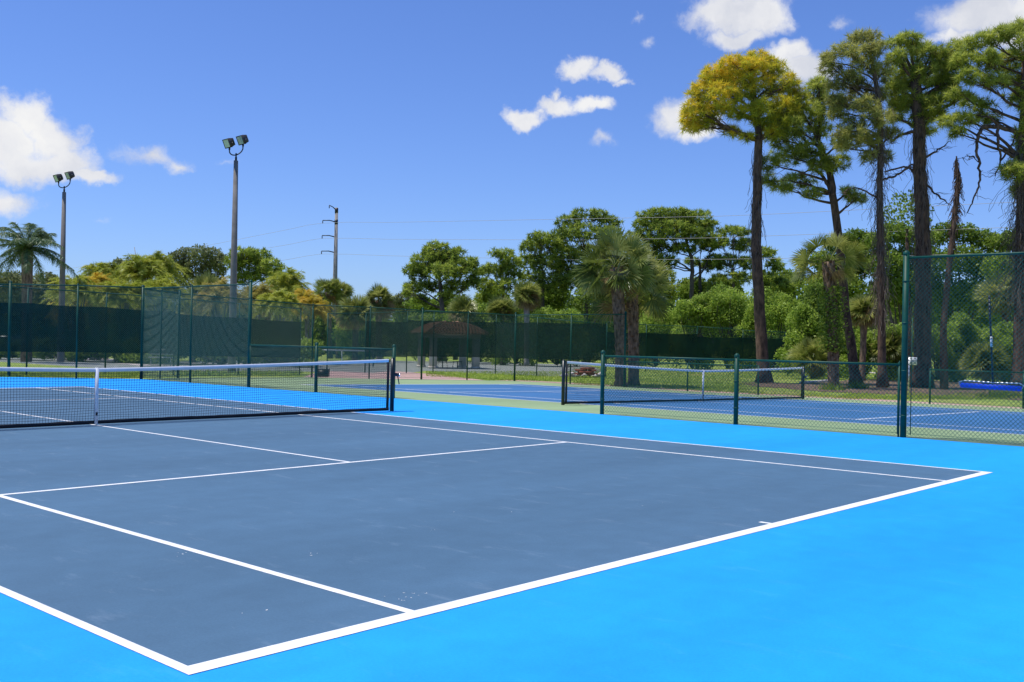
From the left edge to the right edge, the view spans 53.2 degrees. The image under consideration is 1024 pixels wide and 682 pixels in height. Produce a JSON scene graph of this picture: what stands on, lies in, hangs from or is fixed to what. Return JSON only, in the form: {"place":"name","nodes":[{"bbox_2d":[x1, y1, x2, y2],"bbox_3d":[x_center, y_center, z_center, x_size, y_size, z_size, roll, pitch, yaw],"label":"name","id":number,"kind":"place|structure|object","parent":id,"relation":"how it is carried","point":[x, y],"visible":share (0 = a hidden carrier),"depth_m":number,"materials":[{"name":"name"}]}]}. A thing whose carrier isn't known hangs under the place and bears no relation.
{"place":"outdoors","nodes":[
{"label":"outdoors","id":0,"kind":"place"},
{"bbox_2d":[84,358,246,365],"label":"pavement","id":1,"kind":"structure","parent":0,"point":[144,364],"depth_m":59.84,"materials":[{"name":"grey concrete"}]},
{"bbox_2d":[66,271,115,360],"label":"feather palm","id":2,"kind":"object","parent":1,"relation":"on","point":[99,278],"visible":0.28,"depth_m":66.54,"materials":[{"name":"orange plant"}]},
{"bbox_2d":[77,261,128,359],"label":"feather palm","id":3,"kind":"object","parent":1,"relation":"on","point":[106,268],"visible":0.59,"depth_m":71.28,"materials":[{"name":"green plant"}]},
{"bbox_2d":[313,371,477,379],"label":"path","id":4,"kind":"structure","parent":0,"point":[409,375],"depth_m":48.76,"materials":[{"name":"beige concrete"}]},
{"bbox_2d":[326,311,407,372],"bbox_3d":[-7.637,0.029,54.039,4.876,3.405,0.252,1,0,-38],"label":"gate fence","id":5,"kind":"object","parent":4,"relation":"on","point":[339,339],"visible":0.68,"depth_m":54.23,"materials":[{"name":"green fabric"}]},
{"bbox_2d":[0,355,1022,446],"bbox_3d":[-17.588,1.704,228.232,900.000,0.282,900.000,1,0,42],"label":"ground","id":6,"kind":"structure","parent":0,"point":[986,402],"depth_m":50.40,"materials":[{"name":"green plant"}]},
{"bbox_2d":[0,270,58,304],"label":"oak tree","id":7,"kind":"object","parent":6,"relation":"on","point":[14,277],"visible":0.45,"depth_m":71.14,"materials":[{"name":"green plant"}]},
{"bbox_2d":[0,280,141,378],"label":"tall fence","id":8,"kind":"object","parent":6,"relation":"on","point":[10,316],"visible":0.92,"depth_m":33.69,"materials":[{"name":"green metal"}]},
{"bbox_2d":[32,352,120,361],"bbox_3d":[-25.937,0.525,61.610,5.832,1.653,3.288,1,0,-1],"label":"hedge","id":9,"kind":"object","parent":6,"relation":"on","point":[69,357],"visible":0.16,"depth_m":60.81,"materials":[{"name":"green plant"}]},
{"bbox_2d":[0,286,301,373],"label":"windscreen fence","id":10,"kind":"object","parent":6,"relation":"on","point":[39,332],"visible":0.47,"depth_m":38.35,"materials":[{"name":"green fabric"}]},
{"bbox_2d":[126,249,190,289],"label":"feather palm","id":11,"kind":"object","parent":6,"relation":"on","point":[166,262],"visible":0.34,"depth_m":72.22,"materials":[{"name":"green plant"}]},
{"bbox_2d":[143,289,180,377],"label":"tall fence","id":12,"kind":"object","parent":6,"relation":"on","point":[147,361],"visible":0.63,"depth_m":35.37,"materials":[{"name":"green metal"}]},
{"bbox_2d":[167,243,228,289],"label":"oak tree","id":13,"kind":"object","parent":6,"relation":"on","point":[200,261],"visible":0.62,"depth_m":99.35,"materials":[{"name":"green plant"}]},
{"bbox_2d":[222,135,248,371],"bbox_3d":[-12.803,-4.035,46.964,1.182,10.930,0.592,1,0,-19],"label":"light pole","id":14,"kind":"object","parent":6,"relation":"on","point":[229,143],"visible":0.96,"depth_m":46.90,"materials":[{"name":"grey metal"}]},
{"bbox_2d":[223,245,286,310],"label":"oak tree","id":15,"kind":"object","parent":6,"relation":"on","point":[262,262],"visible":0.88,"depth_m":97.08,"materials":[{"name":"green plant"}]},
{"bbox_2d":[241,336,325,366],"bbox_3d":[-13.967,0.738,61.536,5.659,2.155,3.388,1,0,-3],"label":"hedge","id":16,"kind":"object","parent":6,"relation":"on","point":[304,342],"visible":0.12,"depth_m":61.06,"materials":[{"name":"green plant"}]},
{"bbox_2d":[0,358,598,376],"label":"grass","id":17,"kind":"structure","parent":6,"relation":"on","point":[96,365],"depth_m":64.23,"materials":[{"name":"green plant"}]},
{"bbox_2d":[0,222,84,361],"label":"feather palm","id":18,"kind":"object","parent":17,"relation":"on","point":[24,255],"visible":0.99,"depth_m":55.84,"materials":[{"name":"green plant"}]},
{"bbox_2d":[53,171,74,361],"bbox_3d":[-25.521,-4.230,57.964,1.182,10.844,0.592,1,0,-19],"label":"light pole","id":19,"kind":"object","parent":17,"relation":"on","point":[69,175],"visible":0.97,"depth_m":57.91,"materials":[{"name":"grey metal"}]},
{"bbox_2d":[39,274,110,360],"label":"feather palm","id":20,"kind":"object","parent":17,"relation":"on","point":[68,281],"visible":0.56,"depth_m":61.43,"materials":[{"name":"green plant"}]},
{"bbox_2d":[84,277,154,361],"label":"feather palm","id":21,"kind":"object","parent":17,"relation":"on","point":[123,290],"visible":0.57,"depth_m":62.16,"materials":[{"name":"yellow plant"}]},
{"bbox_2d":[109,253,170,309],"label":"feather palm","id":22,"kind":"object","parent":17,"relation":"on","point":[142,268],"visible":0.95,"depth_m":67.43,"materials":[{"name":"green plant"}]},
{"bbox_2d":[121,274,201,362],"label":"feather palm","id":23,"kind":"object","parent":17,"relation":"on","point":[161,282],"visible":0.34,"depth_m":63.60,"materials":[{"name":"green plant"}]},
{"bbox_2d":[184,270,220,361],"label":"fan palm","id":24,"kind":"object","parent":17,"relation":"on","point":[206,278],"visible":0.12,"depth_m":71.71,"materials":[{"name":"green plant"}]},
{"bbox_2d":[181,276,257,363],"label":"feather palm","id":25,"kind":"object","parent":17,"relation":"on","point":[224,281],"visible":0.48,"depth_m":64.50,"materials":[{"name":"green plant"}]},
{"bbox_2d":[237,282,278,362],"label":"feather palm","id":26,"kind":"object","parent":17,"relation":"on","point":[261,287],"visible":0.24,"depth_m":69.48,"materials":[{"name":"green plant"}]},
{"bbox_2d":[242,287,306,321],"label":"feather palm","id":27,"kind":"object","parent":17,"relation":"on","point":[282,295],"visible":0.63,"depth_m":65.33,"materials":[{"name":"green plant"}]},
{"bbox_2d":[264,266,318,320],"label":"feather palm","id":28,"kind":"object","parent":17,"relation":"on","point":[290,281],"visible":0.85,"depth_m":74.53,"materials":[{"name":"green plant"}]},
{"bbox_2d":[281,288,334,361],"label":"feather palm","id":29,"kind":"object","parent":17,"relation":"on","point":[306,297],"visible":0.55,"depth_m":70.52,"materials":[{"name":"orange plant"}]},
{"bbox_2d":[333,295,375,359],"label":"fan palm","id":30,"kind":"object","parent":17,"relation":"on","point":[359,301],"visible":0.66,"depth_m":77.39,"materials":[{"name":"green plant"}]},
{"bbox_2d":[364,283,397,358],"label":"fan palm","id":31,"kind":"object","parent":17,"relation":"on","point":[382,295],"visible":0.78,"depth_m":83.42,"materials":[{"name":"green plant"}]},
{"bbox_2d":[486,295,519,364],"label":"fan palm","id":32,"kind":"object","parent":17,"relation":"on","point":[501,305],"visible":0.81,"depth_m":79.50,"materials":[{"name":"green plant"}]},
{"bbox_2d":[510,280,542,365],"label":"fan palm","id":33,"kind":"object","parent":17,"relation":"on","point":[526,301],"visible":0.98,"depth_m":77.61,"materials":[{"name":"green plant"}]},
{"bbox_2d":[179,293,423,378],"bbox_3d":[-8.494,-0.030,41.083,1.767,3.304,11.468,1,0,44],"label":"tall fence","id":34,"kind":"object","parent":6,"relation":"on","point":[370,331],"visible":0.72,"depth_m":42.35,"materials":[{"name":"green metal"}]},
{"bbox_2d":[312,278,346,358],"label":"fan palm","id":35,"kind":"object","parent":6,"relation":"on","point":[335,294],"visible":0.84,"depth_m":91.62,"materials":[{"name":"green plant"}]},
{"bbox_2d":[321,205,337,317],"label":"utility pole","id":36,"kind":"object","parent":6,"relation":"on","point":[335,259],"visible":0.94,"depth_m":118.84,"materials":[{"name":"wood"}]},
{"bbox_2d":[49,202,1011,271],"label":"power line","id":37,"kind":"object","parent":36,"relation":"attached to","point":[605,218],"visible":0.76,"depth_m":90.83,"materials":[{"name":"grey metal"}]},
{"bbox_2d":[401,297,452,317],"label":"broadleaf tree","id":38,"kind":"object","parent":6,"relation":"on","point":[430,307],"visible":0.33,"depth_m":107.05,"materials":[{"name":"green plant"}]},
{"bbox_2d":[400,239,482,360],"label":"pine tree","id":39,"kind":"object","parent":6,"relation":"on","point":[438,261],"visible":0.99,"depth_m":91.79,"materials":[{"name":"green plant"}]},
{"bbox_2d":[445,294,479,321],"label":"fan palm","id":40,"kind":"object","parent":6,"relation":"on","point":[466,303],"visible":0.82,"depth_m":81.62,"materials":[{"name":"green plant"}]},
{"bbox_2d":[474,246,523,304],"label":"pine tree","id":41,"kind":"object","parent":6,"relation":"on","point":[510,263],"visible":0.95,"depth_m":95.06,"materials":[{"name":"green plant"}]},
{"bbox_2d":[407,311,606,375],"bbox_3d":[-0.291,0.157,56.259,10.842,3.450,1.864,1,0,1],"label":"windscreen fence","id":42,"kind":"object","parent":6,"relation":"on","point":[461,327],"visible":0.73,"depth_m":56.23,"materials":[{"name":"green fabric"}]},
{"bbox_2d":[0,377,1023,681],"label":"court surround","id":43,"kind":"object","parent":6,"relation":"on","point":[926,585],"visible":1,"depth_m":5.64,"materials":[{"name":"paint"}]},
{"bbox_2d":[0,358,399,428],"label":"tennis net","id":44,"kind":"object","parent":43,"relation":"on","point":[389,406],"visible":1,"depth_m":17.54,"materials":[{"name":"black fabric"}]},
{"bbox_2d":[0,387,978,665],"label":"court playing surface","id":45,"kind":"object","parent":43,"relation":"on","point":[414,531],"visible":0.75,"depth_m":8.94,"materials":[{"name":"blue paint"}]},
{"bbox_2d":[0,387,991,674],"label":"court lines","id":46,"kind":"object","parent":45,"relation":"on","point":[264,651],"visible":0.86,"depth_m":6.16,"materials":[{"name":"white paint"}]},
{"bbox_2d":[485,313,539,365],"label":"shrub","id":47,"kind":"object","parent":6,"relation":"on","point":[507,362],"visible":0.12,"depth_m":79.66,"materials":[{"name":"green plant"}]},
{"bbox_2d":[41,279,1011,354],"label":"wood","id":48,"kind":"object","parent":6,"relation":"on","point":[320,324],"visible":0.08,"depth_m":120.32,"materials":[{"name":"green plant"}]},
{"bbox_2d":[515,228,569,361],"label":"pine tree","id":49,"kind":"object","parent":6,"relation":"on","point":[539,241],"visible":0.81,"depth_m":96.50,"materials":[{"name":"green plant"}]},
{"bbox_2d":[535,283,572,322],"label":"broadleaf tree","id":50,"kind":"object","parent":6,"relation":"on","point":[556,301],"visible":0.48,"depth_m":102.93,"materials":[{"name":"green plant"}]},
{"bbox_2d":[530,305,583,366],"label":"shrub","id":51,"kind":"object","parent":6,"relation":"on","point":[543,310],"visible":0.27,"depth_m":79.30,"materials":[{"name":"green plant"}]},
{"bbox_2d":[149,377,1023,446],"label":"green court surround","id":52,"kind":"object","parent":6,"relation":"on","point":[558,406],"visible":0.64,"depth_m":24.58,"materials":[{"name":"green paint"}]},
{"bbox_2d":[140,280,252,386],"bbox_3d":[-10.033,-0.241,32.098,6.418,3.202,0.114,1,0,42],"label":"tall fence","id":53,"kind":"object","parent":52,"relation":"on","point":[143,332],"visible":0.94,"depth_m":32.04,"materials":[{"name":"green metal"}]},
{"bbox_2d":[249,342,395,397],"bbox_3d":[-5.316,0.740,27.823,6.408,1.412,0.100,1,0,42],"label":"fence","id":54,"kind":"object","parent":52,"relation":"on","point":[316,347],"visible":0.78,"depth_m":27.79,"materials":[{"name":"green metal"}]},
{"bbox_2d":[306,384,1023,434],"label":"blue court surface","id":55,"kind":"object","parent":52,"relation":"on","point":[526,392],"visible":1,"depth_m":27.99,"materials":[{"name":"blue paint"}]},
{"bbox_2d":[301,384,1023,434],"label":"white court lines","id":56,"kind":"object","parent":55,"relation":"on","point":[723,410],"visible":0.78,"depth_m":27.11,"materials":[{"name":"white paint"}]},
{"bbox_2d":[561,360,806,404],"bbox_3d":[5.568,1.214,29.644,0.122,1.324,12.981,1,0,42],"label":"tennis net","id":57,"kind":"object","parent":52,"relation":"on","point":[564,391],"visible":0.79,"depth_m":28.36,"materials":[{"name":"black fabric"}]},
{"bbox_2d":[600,350,900,436],"bbox_3d":[4.182,0.923,19.253,6.282,1.392,0.100,1,0,42],"label":"fence","id":58,"kind":"object","parent":52,"relation":"on","point":[736,378],"visible":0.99,"depth_m":19.05,"materials":[{"name":"green metal"}]},
{"bbox_2d":[897,250,1023,443],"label":"tall fence","id":59,"kind":"object","parent":52,"relation":"on","point":[907,257],"visible":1,"depth_m":16.58,"materials":[{"name":"green metal"}]},
{"bbox_2d":[959,295,1023,390],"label":"roller squeegee","id":60,"kind":"object","parent":59,"relation":"hanging from","point":[1007,387],"visible":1,"depth_m":16.26,"materials":[{"name":"blue plastic"}]},
{"bbox_2d":[548,206,625,362],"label":"pine tree","id":61,"kind":"object","parent":6,"relation":"on","point":[567,230],"visible":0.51,"depth_m":97.16,"materials":[{"name":"green plant"}]},
{"bbox_2d":[563,288,614,363],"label":"shrub","id":62,"kind":"object","parent":6,"relation":"on","point":[571,303],"visible":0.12,"depth_m":94.56,"materials":[{"name":"green plant"}]},
{"bbox_2d":[584,245,675,384],"bbox_3d":[5.049,-1.189,44.568,4.081,6.283,3.845,1,0,42],"label":"fan palm","id":63,"kind":"object","parent":6,"relation":"on","point":[634,311],"visible":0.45,"depth_m":44.26,"materials":[{"name":"green plant"}]},
{"bbox_2d":[626,306,685,367],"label":"shrub","id":64,"kind":"object","parent":6,"relation":"on","point":[651,323],"visible":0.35,"depth_m":79.23,"materials":[{"name":"green plant"}]},
{"bbox_2d":[638,269,683,361],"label":"pine tree","id":65,"kind":"object","parent":6,"relation":"on","point":[673,293],"visible":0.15,"depth_m":100.72,"materials":[{"name":"green plant"}]},
{"bbox_2d":[627,204,725,364],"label":"pine tree","id":66,"kind":"object","parent":6,"relation":"on","point":[682,223],"visible":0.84,"depth_m":95.14,"materials":[{"name":"green plant"}]},
{"bbox_2d":[668,293,718,369],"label":"shrub","id":67,"kind":"object","parent":6,"relation":"on","point":[688,308],"visible":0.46,"depth_m":78.26,"materials":[{"name":"green plant"}]},
{"bbox_2d":[675,276,711,332],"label":"broadleaf tree","id":68,"kind":"object","parent":6,"relation":"on","point":[682,290],"visible":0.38,"depth_m":99.02,"materials":[{"name":"green plant"}]},
{"bbox_2d":[606,322,785,371],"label":"windscreen fence","id":69,"kind":"object","parent":6,"relation":"on","point":[674,345],"visible":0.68,"depth_m":70.99,"materials":[{"name":"green fabric"}]},
{"bbox_2d":[683,235,712,336],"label":"pine tree","id":70,"kind":"object","parent":6,"relation":"on","point":[697,263],"visible":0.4,"depth_m":98.86,"materials":[{"name":"plant"}]},
{"bbox_2d":[694,281,754,369],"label":"shrub","id":71,"kind":"object","parent":6,"relation":"on","point":[727,302],"visible":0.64,"depth_m":77.81,"materials":[{"name":"green plant"}]},
{"bbox_2d":[704,223,751,336],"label":"pine tree","id":72,"kind":"object","parent":6,"relation":"on","point":[732,259],"visible":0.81,"depth_m":94.28,"materials":[{"name":"green plant"}]},
{"bbox_2d":[724,301,776,370],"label":"shrub","id":73,"kind":"object","parent":6,"relation":"on","point":[746,324],"visible":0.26,"depth_m":76.25,"materials":[{"name":"green plant"}]},
{"bbox_2d":[496,380,1021,408],"bbox_3d":[8.224,1.964,38.530,25.361,0.043,4.254,1,0,42],"label":"gravel strip","id":74,"kind":"object","parent":6,"relation":"on","point":[795,396],"visible":0.11,"depth_m":36.30,"materials":[{"name":"beige gravel"}]},
{"bbox_2d":[422,310,626,385],"bbox_3d":[0.802,0.287,44.835,9.006,3.190,3.213,1,0,16],"label":"tall fence","id":75,"kind":"object","parent":74,"relation":"on","point":[570,340],"visible":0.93,"depth_m":45.15,"materials":[{"name":"green metal"}]},
{"bbox_2d":[570,224,661,386],"bbox_3d":[4.330,-1.537,42.986,4.016,6.878,3.996,1,0,-16],"label":"fan palm","id":76,"kind":"object","parent":74,"relation":"on","point":[592,268],"visible":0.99,"depth_m":42.67,"materials":[{"name":"green plant"}]},
{"bbox_2d":[625,361,758,394],"bbox_3d":[6.645,1.412,39.554,0.500,1.143,6.549,1,0,-42],"label":"fence","id":77,"kind":"object","parent":74,"relation":"on","point":[688,365],"visible":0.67,"depth_m":39.10,"materials":[{"name":"green metal"}]},
{"bbox_2d":[929,369,1023,408],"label":"fence","id":78,"kind":"object","parent":74,"relation":"on","point":[930,391],"visible":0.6,"depth_m":32.64,"materials":[{"name":"green metal"}]},
{"bbox_2d":[747,245,800,367],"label":"pine tree","id":79,"kind":"object","parent":6,"relation":"on","point":[781,283],"visible":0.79,"depth_m":89.33,"materials":[{"name":"green plant"}]},
{"bbox_2d":[747,286,801,371],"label":"shrub","id":80,"kind":"object","parent":6,"relation":"on","point":[778,309],"visible":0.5,"depth_m":75.50,"materials":[{"name":"green plant"}]},
{"bbox_2d":[773,303,826,374],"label":"shrub","id":81,"kind":"object","parent":6,"relation":"on","point":[802,316],"visible":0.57,"depth_m":65.48,"materials":[{"name":"green plant"}]},
{"bbox_2d":[784,335,843,378],"bbox_3d":[17.672,1.018,60.040,3.422,2.931,3.348,1,0,0],"label":"bush","id":82,"kind":"object","parent":6,"relation":"on","point":[806,351],"visible":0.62,"depth_m":59.45,"materials":[{"name":"green plant"}]},
{"bbox_2d":[795,281,839,373],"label":"shrub","id":83,"kind":"object","parent":6,"relation":"on","point":[810,298],"visible":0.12,"depth_m":67.58,"materials":[{"name":"green plant"}]},
{"bbox_2d":[801,227,875,302],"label":"broadleaf tree","id":84,"kind":"object","parent":6,"relation":"on","point":[856,234],"visible":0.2,"depth_m":78.80,"materials":[{"name":"green plant"}]},
{"bbox_2d":[740,379,1021,399],"bbox_3d":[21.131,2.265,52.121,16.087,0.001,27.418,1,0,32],"label":"mulch bed","id":85,"kind":"object","parent":6,"relation":"on","point":[923,391],"visible":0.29,"depth_m":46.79,"materials":[{"name":"brown wood"}]},
{"bbox_2d":[677,45,811,382],"bbox_3d":[11.478,-6.382,50.733,6.857,16.924,3.464,1,0,4],"label":"pine tree","id":86,"kind":"object","parent":85,"relation":"on","point":[724,78],"visible":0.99,"depth_m":50.63,"materials":[{"name":"yellow plant"}]},
{"bbox_2d":[762,75,870,384],"bbox_3d":[14.906,-5.740,51.651,5.810,15.825,3.790,1,0,-14],"label":"pine tree","id":87,"kind":"object","parent":85,"relation":"on","point":[820,158],"visible":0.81,"depth_m":51.31,"materials":[{"name":"green plant"}]},
{"bbox_2d":[789,231,871,387],"bbox_3d":[14.107,-1.498,46.076,3.761,7.213,3.750,1,0,42],"label":"fan palm","id":88,"kind":"object","parent":85,"relation":"on","point":[833,317],"visible":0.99,"depth_m":45.74,"materials":[{"name":"green plant"}]},
{"bbox_2d":[839,323,877,378],"bbox_3d":[20.949,0.382,60.968,3.293,3.946,2.298,1,0,-7],"label":"shrub","id":89,"kind":"object","parent":85,"relation":"on","point":[868,343],"visible":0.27,"depth_m":60.62,"materials":[{"name":"green plant"}]},
{"bbox_2d":[814,26,919,387],"bbox_3d":[16.459,-6.437,47.877,3.474,17.206,5.027,1,0,71],"label":"pine tree","id":90,"kind":"object","parent":85,"relation":"on","point":[880,154],"visible":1,"depth_m":47.84,"materials":[{"name":"green plant"}]},
{"bbox_2d":[849,294,885,380],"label":"fan palm","id":91,"kind":"object","parent":85,"relation":"on","point":[860,311],"visible":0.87,"depth_m":57.81,"materials":[{"name":"green plant"}]},
{"bbox_2d":[867,330,901,378],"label":"fan palm","id":92,"kind":"object","parent":85,"relation":"on","point":[896,347],"visible":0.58,"depth_m":59.50,"materials":[{"name":"green plant"}]},
{"bbox_2d":[870,322,913,380],"bbox_3d":[22.430,0.774,59.998,2.951,4.037,1.834,1,0,-8],"label":"shrub","id":93,"kind":"object","parent":85,"relation":"on","point":[898,331],"visible":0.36,"depth_m":59.63,"materials":[{"name":"green plant"}]},
{"bbox_2d":[883,189,933,382],"bbox_3d":[21.584,-3.047,55.965,2.714,10.636,2.830,1,0,42],"label":"thin tree","id":94,"kind":"object","parent":85,"relation":"on","point":[903,225],"visible":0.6,"depth_m":55.92,"materials":[{"name":"green plant"}]},
{"bbox_2d":[880,28,978,387],"bbox_3d":[19.815,-6.005,48.922,4.941,17.832,3.054,1,0,10],"label":"pine tree","id":95,"kind":"object","parent":85,"relation":"on","point":[905,93],"visible":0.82,"depth_m":48.71,"materials":[{"name":"green plant"}]},
{"bbox_2d":[912,324,968,381],"bbox_3d":[24.616,0.895,58.941,3.533,3.797,2.545,1,0,2],"label":"shrub","id":96,"kind":"object","parent":85,"relation":"on","point":[936,333],"visible":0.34,"depth_m":58.64,"materials":[{"name":"green plant"}]},
{"bbox_2d":[940,156,964,388],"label":"dead tree","id":97,"kind":"object","parent":85,"relation":"on","point":[955,211],"visible":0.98,"depth_m":46.90,"materials":[{"name":"brown wood"}]},
{"bbox_2d":[947,311,984,381],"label":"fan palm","id":98,"kind":"object","parent":85,"relation":"on","point":[961,327],"visible":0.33,"depth_m":59.45,"materials":[{"name":"green plant"}]},
{"bbox_2d":[933,15,1023,390],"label":"pine tree","id":99,"kind":"object","parent":85,"relation":"on","point":[994,60],"visible":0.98,"depth_m":46.81,"materials":[{"name":"green plant"}]},
{"bbox_2d":[957,339,1011,383],"bbox_3d":[24.075,1.080,51.972,2.757,2.493,2.900,1,0,13],"label":"shrub","id":100,"kind":"object","parent":85,"relation":"on","point":[979,366],"visible":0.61,"depth_m":51.54,"materials":[{"name":"green plant"}]},
{"bbox_2d":[978,319,1012,383],"bbox_3d":[27.393,0.767,56.913,2.847,3.969,3.053,1,0,42],"label":"shrub","id":101,"kind":"object","parent":85,"relation":"on","point":[1000,333],"visible":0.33,"depth_m":56.82,"materials":[{"name":"green plant"}]},
{"bbox_2d":[859,220,938,326],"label":"broadleaf tree","id":102,"kind":"object","parent":6,"relation":"on","point":[896,272],"visible":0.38,"depth_m":77.11,"materials":[{"name":"green plant"}]},
{"bbox_2d":[913,220,1002,354],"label":"broadleaf tree","id":103,"kind":"object","parent":6,"relation":"on","point":[975,236],"visible":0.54,"depth_m":76.73,"materials":[{"name":"green plant"}]},
{"bbox_2d":[969,271,1013,363],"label":"fan palm","id":104,"kind":"object","parent":6,"relation":"on","point":[984,287],"visible":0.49,"depth_m":59.83,"materials":[{"name":"green plant"}]},
{"bbox_2d":[976,228,1015,348],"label":"broadleaf tree","id":105,"kind":"object","parent":6,"relation":"on","point":[993,239],"visible":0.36,"depth_m":75.00,"materials":[{"name":"green plant"}]},
{"bbox_2d":[0,0,1023,315],"label":"sky","id":106,"kind":"structure","parent":0,"point":[408,115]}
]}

